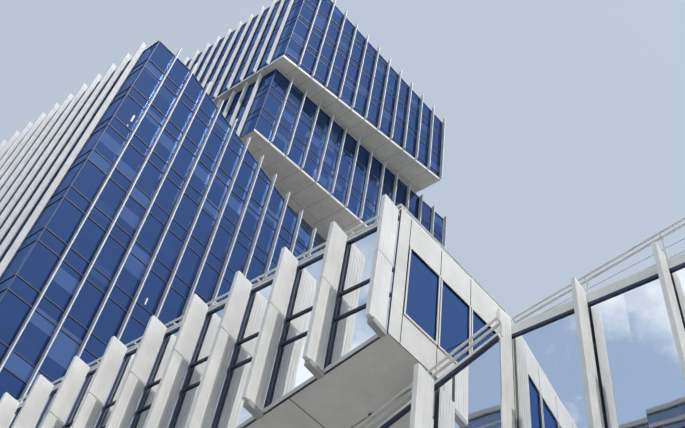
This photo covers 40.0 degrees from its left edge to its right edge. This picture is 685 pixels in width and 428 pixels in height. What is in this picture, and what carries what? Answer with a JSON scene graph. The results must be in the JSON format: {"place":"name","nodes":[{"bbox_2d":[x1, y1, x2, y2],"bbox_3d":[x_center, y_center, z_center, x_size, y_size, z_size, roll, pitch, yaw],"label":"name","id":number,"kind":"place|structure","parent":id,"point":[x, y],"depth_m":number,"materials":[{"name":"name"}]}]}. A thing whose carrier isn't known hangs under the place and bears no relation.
{"place":"outdoors","nodes":[
{"label":"outdoors","id":0,"kind":"place"},
{"bbox_2d":[0,0,446,402],"bbox_3d":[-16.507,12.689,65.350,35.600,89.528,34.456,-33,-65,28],"label":"office tower","id":1,"kind":"structure","parent":0,"point":[161,182],"depth_m":61.84,"materials":[{"name":"blue glass"}]},
{"bbox_2d":[0,194,684,427],"bbox_3d":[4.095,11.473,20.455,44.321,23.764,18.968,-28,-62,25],"label":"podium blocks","id":2,"kind":"structure","parent":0,"point":[393,316],"depth_m":21.03,"materials":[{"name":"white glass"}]},
{"bbox_2d":[0,0,684,325],"label":"sky","id":3,"kind":"structure","parent":0,"point":[564,140],"materials":[{"name":"blue"}]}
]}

